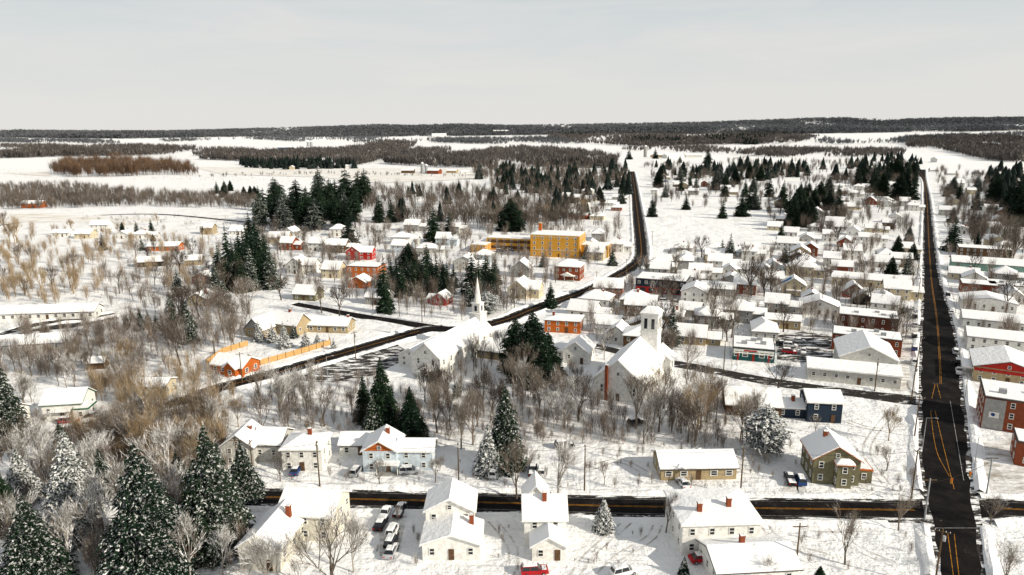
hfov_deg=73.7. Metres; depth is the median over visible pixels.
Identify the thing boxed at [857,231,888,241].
house
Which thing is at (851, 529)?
bare tree
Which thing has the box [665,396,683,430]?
bare tree
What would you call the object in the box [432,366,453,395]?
bare tree
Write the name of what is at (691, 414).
bare tree
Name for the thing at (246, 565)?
bare tree
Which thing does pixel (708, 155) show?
spruce tree
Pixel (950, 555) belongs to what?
lane marking
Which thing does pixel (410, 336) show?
edge line
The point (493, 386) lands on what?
bare tree
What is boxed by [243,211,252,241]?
spruce tree
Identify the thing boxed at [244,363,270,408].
bare tree
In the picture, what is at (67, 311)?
motel
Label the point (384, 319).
cross street
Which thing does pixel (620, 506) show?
line
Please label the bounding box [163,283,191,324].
bare tree
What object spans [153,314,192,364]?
bare tree
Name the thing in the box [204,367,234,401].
bare tree
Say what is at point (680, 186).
spruce tree
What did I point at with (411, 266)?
spruce tree
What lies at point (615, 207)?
house
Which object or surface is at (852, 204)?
house
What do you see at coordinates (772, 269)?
bare tree
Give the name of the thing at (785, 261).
spruce tree
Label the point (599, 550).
wheel track
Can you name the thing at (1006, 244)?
bare tree
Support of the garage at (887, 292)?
on the ground
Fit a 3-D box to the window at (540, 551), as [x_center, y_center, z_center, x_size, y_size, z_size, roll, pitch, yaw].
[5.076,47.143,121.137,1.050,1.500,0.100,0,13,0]
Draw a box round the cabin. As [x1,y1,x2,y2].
[183,254,204,265]
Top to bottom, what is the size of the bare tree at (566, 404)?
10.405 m
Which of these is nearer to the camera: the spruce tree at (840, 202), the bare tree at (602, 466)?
the bare tree at (602, 466)
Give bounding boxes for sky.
[0,0,1023,130]
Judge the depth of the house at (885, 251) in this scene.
393.44 m
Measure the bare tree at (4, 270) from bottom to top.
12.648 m
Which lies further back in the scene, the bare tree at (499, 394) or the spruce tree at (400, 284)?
the spruce tree at (400, 284)
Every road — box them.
[0,313,114,334]
[4,171,647,448]
[259,491,1023,518]
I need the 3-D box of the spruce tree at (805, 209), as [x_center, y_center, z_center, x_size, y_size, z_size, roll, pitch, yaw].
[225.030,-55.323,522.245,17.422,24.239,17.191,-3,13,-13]
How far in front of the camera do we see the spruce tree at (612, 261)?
381.40 m
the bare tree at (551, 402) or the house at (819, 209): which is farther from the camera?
the house at (819, 209)
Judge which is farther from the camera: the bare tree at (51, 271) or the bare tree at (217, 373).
the bare tree at (51, 271)
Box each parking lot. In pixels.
[17,317,118,330]
[303,345,404,382]
[491,250,529,255]
[776,332,832,362]
[891,311,918,395]
[949,286,1023,496]
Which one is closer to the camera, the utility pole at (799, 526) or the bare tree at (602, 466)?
the utility pole at (799, 526)
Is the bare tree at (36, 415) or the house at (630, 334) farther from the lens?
the house at (630, 334)
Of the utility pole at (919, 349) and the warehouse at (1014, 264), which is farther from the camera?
the warehouse at (1014, 264)
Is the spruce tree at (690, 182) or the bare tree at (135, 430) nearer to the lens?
the bare tree at (135, 430)
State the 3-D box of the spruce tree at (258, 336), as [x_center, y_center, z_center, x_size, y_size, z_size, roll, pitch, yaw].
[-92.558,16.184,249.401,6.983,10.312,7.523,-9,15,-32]
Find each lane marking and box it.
[931,416,948,474]
[935,411,953,487]
[948,536,953,574]
[950,401,963,479]
[954,534,958,574]
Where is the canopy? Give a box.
[960,357,972,375]
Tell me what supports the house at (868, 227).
on the ground
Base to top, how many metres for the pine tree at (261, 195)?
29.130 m
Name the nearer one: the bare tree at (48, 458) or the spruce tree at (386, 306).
the bare tree at (48, 458)
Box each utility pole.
[236,352,243,382]
[248,439,252,466]
[315,441,320,486]
[457,443,459,480]
[584,444,585,490]
[740,447,745,488]
[793,523,806,555]
[874,358,878,390]
[911,364,920,400]
[911,449,920,496]
[914,395,924,435]
[916,336,924,367]
[934,528,950,574]
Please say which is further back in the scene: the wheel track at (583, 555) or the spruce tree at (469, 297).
the spruce tree at (469, 297)
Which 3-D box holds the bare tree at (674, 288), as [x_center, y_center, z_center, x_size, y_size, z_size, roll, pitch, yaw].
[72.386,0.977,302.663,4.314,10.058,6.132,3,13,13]
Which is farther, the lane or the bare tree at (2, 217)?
the lane
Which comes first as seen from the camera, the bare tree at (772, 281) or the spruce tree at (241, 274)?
the bare tree at (772, 281)
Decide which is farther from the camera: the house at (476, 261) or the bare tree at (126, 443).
the house at (476, 261)
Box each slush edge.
[32,171,648,443]
[48,175,635,431]
[248,504,1023,522]
[264,488,1023,501]
[916,178,940,574]
[925,170,985,574]
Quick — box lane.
[0,214,244,225]
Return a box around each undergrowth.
[0,281,203,386]
[0,472,239,573]
[3,169,457,184]
[81,212,594,266]
[95,370,221,470]
[124,285,163,298]
[148,337,213,363]
[277,437,907,490]
[281,388,746,446]
[319,519,917,571]
[663,223,914,345]
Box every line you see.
[5,201,646,449]
[33,178,641,439]
[48,180,635,432]
[75,188,640,428]
[263,497,1017,510]
[267,496,1016,509]
[269,503,1008,517]
[349,492,1014,502]
[920,173,939,373]
[924,180,941,383]
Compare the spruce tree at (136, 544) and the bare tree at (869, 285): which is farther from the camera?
the bare tree at (869, 285)
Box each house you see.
[19,403,31,421]
[38,387,97,421]
[73,229,97,238]
[88,220,114,230]
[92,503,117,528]
[114,229,136,238]
[132,229,159,238]
[134,377,177,395]
[147,241,184,250]
[187,288,214,305]
[190,269,219,283]
[199,223,217,233]
[205,257,219,268]
[209,352,260,376]
[218,419,294,464]
[228,225,245,234]
[234,486,351,571]
[243,308,311,336]
[268,231,292,242]
[278,427,332,470]
[279,236,305,249]
[284,226,300,235]
[285,254,320,273]
[291,284,324,300]
[307,314,356,333]
[308,236,326,250]
[320,260,346,277]
[325,238,356,252]
[330,224,354,235]
[346,243,376,259]
[360,424,437,476]
[363,288,394,304]
[390,231,420,244]
[390,239,415,252]
[403,219,428,230]
[416,242,445,252]
[419,478,483,559]
[435,232,458,245]
[444,222,468,233]
[453,252,477,269]
[468,260,491,272]
[476,247,493,263]
[506,275,544,298]
[510,257,533,277]
[521,471,568,560]
[554,333,595,364]
[566,298,612,317]
[568,209,588,218]
[579,289,615,307]
[588,244,606,260]
[590,212,604,219]
[591,227,604,240]
[592,313,623,332]
[593,277,624,298]
[602,319,629,344]
[604,200,619,205]
[608,238,633,252]
[611,204,622,210]
[612,194,628,199]
[619,288,647,309]
[622,323,640,346]
[624,293,669,315]
[628,316,664,332]
[647,258,676,273]
[649,260,671,272]
[651,187,658,194]
[651,449,739,480]
[653,253,675,261]
[662,305,685,323]
[663,487,765,554]
[673,241,693,252]
[674,250,693,255]
[674,322,722,345]
[676,253,693,269]
[678,300,704,317]
[680,280,709,303]
[681,268,710,281]
[688,188,699,194]
[688,262,722,279]
[695,306,733,328]
[696,533,803,574]
[701,180,707,186]
[704,247,724,262]
[705,242,726,247]
[707,253,741,266]
[719,270,737,281]
[722,260,750,273]
[722,299,767,323]
[725,245,741,256]
[729,189,738,194]
[733,273,757,294]
[741,244,766,259]
[744,242,769,253]
[749,316,779,340]
[754,261,769,275]
[763,269,784,284]
[764,292,802,314]
[765,257,786,272]
[767,221,782,230]
[775,214,786,223]
[776,236,805,250]
[781,274,806,296]
[781,388,845,422]
[783,226,799,236]
[786,259,826,277]
[788,249,810,261]
[790,243,810,253]
[795,254,815,262]
[797,231,814,236]
[798,232,815,241]
[800,287,819,297]
[800,426,873,488]
[803,240,818,256]
[807,222,825,230]
[815,206,829,217]
[822,228,838,241]
[822,249,842,266]
[825,216,851,227]
[830,259,853,271]
[833,183,843,189]
[833,221,848,230]
[836,235,863,246]
[840,188,850,192]
[841,196,850,201]
[841,279,862,297]
[842,243,862,258]
[843,202,861,209]
[846,225,860,235]
[847,190,864,197]
[853,183,864,190]
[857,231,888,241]
[863,253,900,267]
[864,223,889,232]
[865,195,881,204]
[870,293,913,317]
[875,247,892,254]
[881,200,894,206]
[881,278,924,300]
[882,217,895,228]
[888,212,901,222]
[889,252,913,267]
[899,197,916,205]
[902,241,922,252]
[904,201,925,210]
[928,167,938,171]
[938,205,956,215]
[945,171,958,174]
[946,197,959,204]
[947,265,989,279]
[949,224,977,233]
[956,181,964,186]
[961,269,987,279]
[966,178,982,182]
[966,187,976,193]
[982,204,998,212]
[983,233,1003,244]
[991,266,1023,280]
[995,241,1023,252]
[996,284,1023,304]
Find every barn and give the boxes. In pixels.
[21,200,46,207]
[135,255,164,266]
[278,146,300,148]
[401,169,414,172]
[426,168,441,173]
[432,133,446,135]
[446,169,457,172]
[460,170,468,173]
[662,154,683,157]
[684,154,701,157]
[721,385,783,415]
[930,157,959,161]
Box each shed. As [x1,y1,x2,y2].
[50,229,74,236]
[85,356,109,369]
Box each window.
[286,462,291,468]
[299,452,303,457]
[303,530,308,537]
[344,447,348,452]
[369,463,373,469]
[421,462,425,467]
[429,548,434,555]
[431,513,436,518]
[468,547,473,554]
[532,522,537,528]
[538,549,543,556]
[665,471,672,476]
[680,471,687,475]
[688,543,694,550]
[689,528,695,535]
[709,528,714,535]
[710,470,717,475]
[725,470,732,475]
[729,527,734,534]
[748,526,754,533]
[817,474,822,479]
[818,461,823,467]
[841,479,846,485]
[842,467,847,473]
[861,473,866,479]
[1010,403,1015,408]
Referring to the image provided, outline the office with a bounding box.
[701,280,736,296]
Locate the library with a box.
[554,259,584,281]
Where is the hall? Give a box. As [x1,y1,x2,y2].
[798,293,840,315]
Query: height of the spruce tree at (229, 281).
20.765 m
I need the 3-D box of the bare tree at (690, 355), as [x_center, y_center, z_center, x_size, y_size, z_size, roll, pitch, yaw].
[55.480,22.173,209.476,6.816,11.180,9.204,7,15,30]
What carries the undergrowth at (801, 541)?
on the ground
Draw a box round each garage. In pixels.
[337,431,372,455]
[348,273,371,288]
[427,289,453,305]
[476,339,505,359]
[852,288,870,305]
[875,289,892,294]
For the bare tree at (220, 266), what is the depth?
332.67 m
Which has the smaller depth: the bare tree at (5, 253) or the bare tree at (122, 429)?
the bare tree at (122, 429)
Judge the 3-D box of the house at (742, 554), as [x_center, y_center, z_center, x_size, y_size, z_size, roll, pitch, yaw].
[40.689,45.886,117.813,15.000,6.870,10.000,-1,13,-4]
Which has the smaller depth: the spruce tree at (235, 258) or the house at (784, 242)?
the spruce tree at (235, 258)
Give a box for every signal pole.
[923,478,936,520]
[986,457,998,493]
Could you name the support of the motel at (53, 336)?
on the ground
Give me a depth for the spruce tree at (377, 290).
299.35 m
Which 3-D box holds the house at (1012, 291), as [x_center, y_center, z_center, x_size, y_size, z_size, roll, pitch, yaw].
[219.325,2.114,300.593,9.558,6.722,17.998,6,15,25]
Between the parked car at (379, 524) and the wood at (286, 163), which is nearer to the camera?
the parked car at (379, 524)
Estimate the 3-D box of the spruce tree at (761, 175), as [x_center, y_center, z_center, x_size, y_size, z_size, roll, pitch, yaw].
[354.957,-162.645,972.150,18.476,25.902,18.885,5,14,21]
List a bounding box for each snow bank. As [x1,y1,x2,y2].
[0,171,652,455]
[0,311,112,332]
[6,314,119,334]
[35,194,633,432]
[243,505,1023,528]
[264,481,1023,499]
[285,304,408,327]
[299,301,435,324]
[594,341,909,394]
[594,348,917,408]
[671,301,911,325]
[720,306,911,331]
[906,177,935,574]
[926,169,1001,574]
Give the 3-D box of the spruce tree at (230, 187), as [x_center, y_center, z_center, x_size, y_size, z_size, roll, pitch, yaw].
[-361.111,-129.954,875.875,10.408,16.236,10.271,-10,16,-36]
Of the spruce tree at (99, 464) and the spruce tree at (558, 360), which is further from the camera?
the spruce tree at (558, 360)
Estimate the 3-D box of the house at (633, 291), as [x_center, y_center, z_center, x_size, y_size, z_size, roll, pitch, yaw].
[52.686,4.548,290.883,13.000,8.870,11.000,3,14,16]
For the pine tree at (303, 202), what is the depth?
530.89 m
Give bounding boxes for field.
[0,213,163,224]
[2,171,50,175]
[194,167,494,182]
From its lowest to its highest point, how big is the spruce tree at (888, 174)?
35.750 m
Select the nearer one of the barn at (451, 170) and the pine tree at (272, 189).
the pine tree at (272, 189)
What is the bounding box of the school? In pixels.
[470,222,610,258]
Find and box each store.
[831,325,902,357]
[837,306,898,330]
[958,278,998,292]
[958,290,1018,313]
[959,309,1023,331]
[963,325,1023,351]
[986,278,1023,292]
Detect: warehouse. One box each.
[949,255,1023,272]
[956,244,1012,257]
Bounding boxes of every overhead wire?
[322,443,450,448]
[586,446,737,452]
[748,449,916,455]
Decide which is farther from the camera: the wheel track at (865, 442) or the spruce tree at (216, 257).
the spruce tree at (216, 257)
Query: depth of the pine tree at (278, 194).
572.63 m
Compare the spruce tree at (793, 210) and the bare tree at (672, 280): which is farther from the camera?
the spruce tree at (793, 210)
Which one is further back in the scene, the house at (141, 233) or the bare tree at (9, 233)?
the house at (141, 233)
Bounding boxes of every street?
[291,303,431,326]
[595,344,915,404]
[675,304,918,330]
[919,169,981,574]
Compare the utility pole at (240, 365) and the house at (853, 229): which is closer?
the utility pole at (240, 365)
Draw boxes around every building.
[346,261,386,277]
[831,270,913,287]
[976,378,1023,432]
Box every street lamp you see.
[922,417,938,448]
[967,432,979,466]
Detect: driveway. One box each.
[380,516,406,555]
[650,293,680,299]
[782,479,808,491]
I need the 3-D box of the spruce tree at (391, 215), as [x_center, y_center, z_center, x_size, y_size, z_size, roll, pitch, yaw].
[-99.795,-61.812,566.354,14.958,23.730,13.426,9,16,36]
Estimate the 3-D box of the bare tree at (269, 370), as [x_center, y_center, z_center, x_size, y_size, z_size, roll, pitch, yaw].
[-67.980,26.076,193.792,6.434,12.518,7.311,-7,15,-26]
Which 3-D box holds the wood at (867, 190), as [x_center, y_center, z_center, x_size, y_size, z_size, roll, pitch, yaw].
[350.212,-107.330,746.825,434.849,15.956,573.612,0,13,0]
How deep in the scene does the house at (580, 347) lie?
223.23 m
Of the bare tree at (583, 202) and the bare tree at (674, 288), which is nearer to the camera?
the bare tree at (674, 288)
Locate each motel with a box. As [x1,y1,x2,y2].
[0,303,104,321]
[0,331,82,352]
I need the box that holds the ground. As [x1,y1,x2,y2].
[0,119,1023,574]
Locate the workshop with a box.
[805,329,903,388]
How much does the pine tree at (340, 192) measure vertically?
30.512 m
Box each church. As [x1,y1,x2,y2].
[396,278,494,380]
[592,305,675,403]
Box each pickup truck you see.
[376,505,393,519]
[392,501,408,517]
[528,463,536,476]
[783,471,797,485]
[800,347,806,354]
[955,367,962,374]
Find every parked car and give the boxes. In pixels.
[58,415,79,423]
[83,411,102,418]
[289,465,300,475]
[348,464,362,476]
[372,517,388,530]
[382,542,398,559]
[383,532,398,548]
[384,522,399,537]
[399,464,420,475]
[474,464,481,474]
[488,468,497,478]
[520,561,548,574]
[537,464,545,476]
[554,439,574,448]
[609,562,638,574]
[627,416,644,426]
[675,476,691,488]
[688,551,702,564]
[775,339,783,344]
[782,347,796,354]
[783,341,797,347]
[792,337,805,342]
[794,473,806,485]
[911,332,917,337]
[911,345,917,350]
[911,357,916,363]
[952,347,958,354]
[954,357,960,363]
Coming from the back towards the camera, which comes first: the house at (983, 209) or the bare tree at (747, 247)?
the house at (983, 209)
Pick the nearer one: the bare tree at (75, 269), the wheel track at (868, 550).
the wheel track at (868, 550)
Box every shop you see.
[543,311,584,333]
[635,272,690,294]
[732,335,775,362]
[764,312,801,329]
[969,345,1023,383]
[1010,428,1023,465]
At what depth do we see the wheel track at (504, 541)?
125.22 m
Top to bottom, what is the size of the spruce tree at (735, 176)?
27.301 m
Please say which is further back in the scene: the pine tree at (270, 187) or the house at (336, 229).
the pine tree at (270, 187)
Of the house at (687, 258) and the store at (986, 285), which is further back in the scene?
the house at (687, 258)
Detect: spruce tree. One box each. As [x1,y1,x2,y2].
[0,365,31,449]
[0,474,17,537]
[0,494,79,574]
[5,449,46,503]
[38,428,107,551]
[46,422,74,461]
[91,449,118,502]
[94,443,209,574]
[98,233,108,250]
[133,310,144,330]
[134,221,138,231]
[139,236,145,250]
[148,221,153,230]
[162,297,177,321]
[165,453,191,502]
[166,308,180,339]
[171,268,185,296]
[176,296,190,321]
[176,425,256,569]
[179,299,201,344]
[208,261,220,291]
[211,245,223,272]
[213,182,219,193]
[215,276,232,306]
[219,255,233,291]
[220,223,230,265]
[226,239,234,271]
[227,180,233,190]
[228,440,267,505]
[229,240,243,281]
[231,255,250,293]
[234,231,241,257]
[238,229,248,272]
[240,223,250,260]
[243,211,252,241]
[244,247,261,291]
[245,217,258,263]
[250,186,258,198]
[251,210,262,251]
[251,318,267,342]
[253,247,266,289]
[254,238,268,265]
[260,247,274,276]
[261,231,270,255]
[261,245,285,290]
[265,324,278,343]
[275,321,294,349]
[289,325,299,338]
[300,330,312,347]
[313,334,321,343]
[331,339,337,348]
[339,216,360,242]
[352,375,370,425]
[361,394,380,430]
[363,357,400,430]
[371,195,385,222]
[375,254,396,314]
[375,269,382,305]
[384,199,397,222]
[386,260,393,281]
[392,259,399,293]
[394,267,410,297]
[394,386,429,437]
[397,243,420,270]
[400,259,412,290]
[407,263,423,293]
[409,257,419,280]
[418,259,428,279]
[421,263,432,296]
[422,245,432,274]
[423,207,441,242]
[428,258,435,277]
[429,257,445,293]
[439,260,444,280]
[441,263,455,292]
[444,211,455,234]
[450,266,459,288]
[460,254,483,295]
[464,279,473,306]
[471,424,502,480]
[472,261,487,299]
[474,164,483,178]
[475,169,480,179]
[479,256,490,288]
[485,261,498,294]
[490,261,502,284]
[490,384,527,477]
[495,198,526,231]
[496,317,522,374]
[499,173,507,188]
[503,310,559,390]
[538,253,545,267]
[541,282,560,308]
[546,332,567,375]
[581,243,587,259]
[590,497,616,536]
[595,186,603,200]
[606,249,617,266]
[617,189,623,203]
[618,184,626,195]
[618,187,626,203]
[625,150,632,159]
[646,195,658,216]
[652,148,658,158]
[652,169,663,187]
[660,182,668,197]
[662,305,682,346]
[676,167,684,181]
[676,557,689,574]
[678,176,684,190]
[680,195,690,209]
[688,174,692,185]
[693,178,698,187]
[701,148,712,163]
[710,169,723,189]
[717,199,727,218]
[718,179,729,196]
[719,168,724,180]
[722,175,729,184]
[725,233,736,257]
[730,166,740,184]
[733,192,751,216]
[739,166,744,179]
[740,178,748,196]
[743,161,753,178]
[745,190,753,208]
[748,177,757,192]
[749,192,761,209]
[755,164,765,180]
[763,175,773,196]
[774,180,788,207]
[775,225,783,244]
[781,248,789,263]
[782,190,791,212]
[783,196,802,227]
[793,183,808,199]
[793,187,804,202]
[798,193,803,208]
[798,199,814,227]
[805,182,813,197]
[808,188,821,207]
[808,197,819,222]
[813,192,819,206]
[814,565,825,574]
[816,181,827,202]
[821,191,835,210]
[826,176,834,191]
[830,196,842,212]
[834,191,843,215]
[835,184,841,198]
[852,167,863,185]
[859,162,869,175]
[860,167,867,182]
[868,162,877,181]
[868,167,879,192]
[875,171,890,195]
[883,256,899,274]
[886,166,891,181]
[886,167,894,181]
[888,173,910,200]
[889,235,904,251]
[893,160,904,173]
[896,163,906,175]
[901,249,914,274]
[903,226,914,242]
[904,169,912,195]
[905,161,912,174]
[908,243,919,259]
[909,176,920,200]
[910,162,919,179]
[912,169,918,184]
[939,217,963,251]
[945,208,959,222]
[948,177,958,193]
[954,179,964,201]
[971,191,982,210]
[974,177,983,191]
[974,230,981,244]
[980,176,995,204]
[982,179,998,201]
[990,177,1003,203]
[998,185,1016,206]
[1004,184,1023,215]
[1008,191,1023,226]
[1015,173,1022,188]
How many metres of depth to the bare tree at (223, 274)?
322.43 m
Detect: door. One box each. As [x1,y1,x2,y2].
[266,560,272,570]
[300,462,304,470]
[448,549,453,559]
[555,550,559,560]
[696,471,700,479]
[830,415,834,422]
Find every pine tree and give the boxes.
[250,195,270,226]
[250,196,268,219]
[256,188,267,217]
[264,192,274,222]
[265,177,278,200]
[265,180,284,196]
[267,181,278,206]
[268,195,277,221]
[273,184,288,202]
[273,191,287,223]
[273,201,295,229]
[277,190,287,203]
[284,197,296,224]
[286,191,297,225]
[287,180,302,201]
[291,201,305,230]
[296,193,311,227]
[300,186,312,204]
[303,203,323,230]
[304,197,319,228]
[310,169,325,186]
[311,170,326,191]
[311,184,324,208]
[312,197,325,229]
[313,179,322,195]
[313,193,329,220]
[321,182,334,212]
[323,185,338,198]
[325,189,338,211]
[325,194,333,221]
[327,197,338,225]
[331,197,345,224]
[332,179,338,190]
[332,201,356,225]
[335,185,349,205]
[336,178,346,191]
[337,168,351,187]
[339,190,349,213]
[343,181,351,199]
[346,191,362,226]
[348,182,362,213]
[350,172,364,205]
[356,173,371,208]
[359,168,374,195]
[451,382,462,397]
[468,290,501,313]
[740,404,795,458]
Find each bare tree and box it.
[0,210,8,227]
[0,266,10,281]
[0,337,10,369]
[0,419,18,460]
[0,433,29,457]
[0,484,39,543]
[2,227,11,239]
[2,250,12,263]
[2,343,26,372]
[4,222,19,243]
[4,273,20,293]
[5,416,56,464]
[5,427,55,467]
[7,218,22,242]
[9,241,22,264]
[10,419,54,470]
[11,270,28,294]
[11,378,28,402]
[12,342,41,375]
[12,405,55,449]
[12,499,82,560]
[13,360,30,394]
[15,372,34,402]
[17,319,40,349]
[18,258,36,288]
[18,378,37,401]
[22,381,35,405]
[23,245,34,263]
[25,407,57,443]
[26,442,60,467]
[30,266,47,299]
[39,437,72,476]
[41,265,58,285]
[48,364,60,384]
[50,350,76,387]
[57,334,87,380]
[57,434,100,470]
[58,427,90,447]
[61,330,81,346]
[61,351,80,386]
[62,255,73,277]
[62,266,79,293]
[62,323,84,351]
[63,249,79,267]
[63,264,74,285]
[66,464,116,537]
[69,261,83,276]
[71,428,94,440]
[73,429,111,456]
[77,523,100,574]
[78,335,100,371]
[78,425,115,472]
[79,435,110,465]
[82,401,121,457]
[85,318,108,351]
[89,338,100,356]
[91,330,106,368]
[91,409,127,460]
[96,447,168,501]
[97,342,123,369]
[98,410,148,452]
[99,403,130,437]
[100,347,125,365]
[102,315,131,338]
[104,357,122,377]
[105,364,131,396]
[105,397,141,438]
[110,268,128,293]
[113,434,140,453]
[114,335,138,359]
[114,383,143,407]
[114,387,139,401]
[116,348,148,388]
[118,397,171,471]
[120,392,142,412]
[120,417,174,469]
[124,283,135,298]
[126,397,142,413]
[130,238,141,255]
[134,376,167,408]
[137,392,182,425]
[139,406,169,431]
[140,375,174,414]
[141,385,162,412]
[143,245,150,255]
[149,262,161,285]
[152,458,187,514]
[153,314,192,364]
[159,420,187,453]
[159,511,207,574]
[160,255,177,278]
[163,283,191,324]
[168,403,191,420]
[169,248,188,273]
[171,243,180,262]
[172,418,194,442]
[173,429,198,461]
[177,416,205,445]
[179,282,210,315]
[179,419,194,447]
[180,428,213,456]
[181,378,220,419]
[182,238,198,254]
[183,360,201,406]
[183,382,213,419]
[185,417,216,442]
[186,264,205,285]
[194,308,227,352]
[201,389,232,425]
[203,226,211,241]
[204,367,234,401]
[208,522,237,574]
[212,285,228,319]
[216,269,231,285]
[217,256,233,269]
[221,294,240,330]
[221,310,247,343]
[226,276,261,310]
[226,390,247,426]
[233,552,259,574]
[234,386,272,425]
[234,528,297,574]
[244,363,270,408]
[261,360,281,399]
[264,451,291,480]
[265,274,288,299]
[266,373,305,410]
[267,220,279,230]
[268,533,289,574]
[271,370,294,420]
[272,236,279,258]
[272,366,298,406]
[274,260,284,278]
[275,395,297,426]
[275,502,371,574]
[282,558,308,574]
[290,366,305,403]
[291,255,301,274]
[297,376,315,410]
[298,225,309,240]
[298,394,315,417]
[303,358,320,396]
[304,247,316,256]
[306,376,320,408]
[313,272,326,312]
[314,381,339,426]
[328,284,348,315]
[329,285,341,304]
[332,247,338,258]
[340,505,371,572]
[346,379,356,414]
[348,230,362,241]
[365,456,388,483]
[369,225,383,247]
[395,505,400,522]
[411,246,422,264]
[412,355,443,404]
[412,366,433,401]
[422,373,451,406]
[423,380,444,421]
[425,384,456,432]
[428,456,446,482]
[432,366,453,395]
[433,396,457,425]
[448,389,472,448]
[449,385,488,444]
[455,378,475,404]
[457,208,470,222]
[462,389,485,419]
[464,341,486,370]
[465,329,489,365]
[467,386,483,426]
[469,194,482,209]
[470,369,493,411]
[473,252,482,259]
[473,374,511,421]
[477,341,490,370]
[487,383,510,404]
[488,211,497,222]
[489,328,507,364]
[495,355,522,396]
[496,432,538,498]
[503,340,539,386]
[513,354,528,396]
[513,358,531,394]
[524,370,554,406]
[526,362,543,389]
[529,201,543,216]
[532,368,543,404]
[537,383,554,415]
[542,393,565,427]
[548,388,571,422]
[550,428,581,492]
[553,366,598,420]
[557,372,593,417]
[557,386,579,419]
[558,398,580,427]
[563,376,582,402]
[579,207,584,224]
[580,205,588,220]
[581,197,587,208]
[589,205,600,224]
[589,320,616,359]
[597,459,607,484]
[614,368,654,429]
[636,403,660,443]
[637,364,672,409]
[637,391,662,431]
[640,378,679,431]
[648,300,677,336]
[651,387,668,427]
[652,366,683,408]
[657,276,669,297]
[660,273,683,299]
[662,489,681,532]
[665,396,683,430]
[671,252,682,273]
[671,282,679,295]
[673,244,688,253]
[673,385,691,433]
[674,394,704,444]
[676,403,699,441]
[677,372,722,440]
[678,375,710,422]
[680,366,705,390]
[682,344,704,372]
[690,378,717,425]
[693,235,709,257]
[694,358,720,400]
[699,370,725,410]
[706,374,733,419]
[707,279,722,303]
[709,301,721,330]
[714,288,745,337]
[715,314,738,341]
[725,395,762,442]
[726,391,754,441]
[736,256,770,295]
[739,389,767,441]
[740,242,751,258]
[746,380,770,410]
[752,264,775,295]
[758,271,769,294]
[759,551,778,569]
[760,357,796,387]
[765,275,777,291]
[766,265,778,289]
[773,275,784,287]
[775,300,793,330]
[777,247,809,273]
[783,263,800,274]
[794,265,806,276]
[809,414,820,430]
[819,263,834,289]
[825,499,861,564]
[832,226,844,238]
[834,273,849,300]
[844,236,859,259]
[855,286,864,307]
[856,257,870,269]
[860,195,870,208]
[860,287,876,307]
[862,279,879,307]
[873,191,885,207]
[877,442,894,470]
[880,402,902,440]
[886,312,901,331]
[894,304,917,333]
[896,490,919,530]
[909,466,920,492]
[944,220,955,237]
[965,219,985,240]
[967,214,980,221]
[967,248,983,266]
[979,493,1010,524]
[987,241,1006,257]
[990,537,1023,574]
[997,271,1023,312]
[1002,237,1021,257]
[1009,237,1023,258]
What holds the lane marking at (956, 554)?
on the street at (950, 506)
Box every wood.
[0,128,244,138]
[0,136,234,142]
[0,141,253,157]
[0,178,257,208]
[0,215,215,303]
[0,239,253,376]
[0,408,251,570]
[47,151,198,176]
[60,348,235,475]
[197,138,417,163]
[199,170,465,176]
[219,123,565,136]
[238,154,357,169]
[242,132,585,143]
[248,344,760,447]
[252,208,624,316]
[361,176,607,228]
[380,143,621,167]
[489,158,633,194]
[547,116,1023,133]
[548,129,818,146]
[564,129,811,144]
[582,231,923,350]
[622,143,906,157]
[653,171,914,234]
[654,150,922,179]
[805,130,1023,143]
[905,132,1023,161]
[934,164,1023,254]
[945,240,1023,330]
[984,158,1023,207]
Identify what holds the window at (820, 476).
in the house at (818, 465)
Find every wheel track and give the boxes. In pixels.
[291,480,335,482]
[488,521,509,574]
[497,521,518,574]
[567,460,568,487]
[569,523,621,574]
[579,523,631,574]
[587,459,654,475]
[591,462,649,477]
[594,525,653,574]
[606,525,662,574]
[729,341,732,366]
[761,526,825,558]
[768,525,827,553]
[801,527,876,532]
[828,528,892,566]
[839,530,895,561]
[846,422,905,430]
[848,420,905,427]
[862,413,886,483]
[870,416,891,484]
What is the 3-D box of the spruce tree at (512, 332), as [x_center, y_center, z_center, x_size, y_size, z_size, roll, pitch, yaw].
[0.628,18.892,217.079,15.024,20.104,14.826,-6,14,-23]
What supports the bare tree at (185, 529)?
on the ground
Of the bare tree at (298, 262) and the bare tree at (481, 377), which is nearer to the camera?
the bare tree at (481, 377)
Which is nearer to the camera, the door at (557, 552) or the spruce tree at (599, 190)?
the door at (557, 552)
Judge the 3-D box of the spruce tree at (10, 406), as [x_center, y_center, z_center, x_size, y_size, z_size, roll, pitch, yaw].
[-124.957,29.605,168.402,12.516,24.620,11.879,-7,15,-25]
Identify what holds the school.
on the ground
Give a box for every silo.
[421,162,423,172]
[643,145,646,156]
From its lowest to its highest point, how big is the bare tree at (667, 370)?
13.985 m
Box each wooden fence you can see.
[206,340,247,362]
[248,337,330,364]

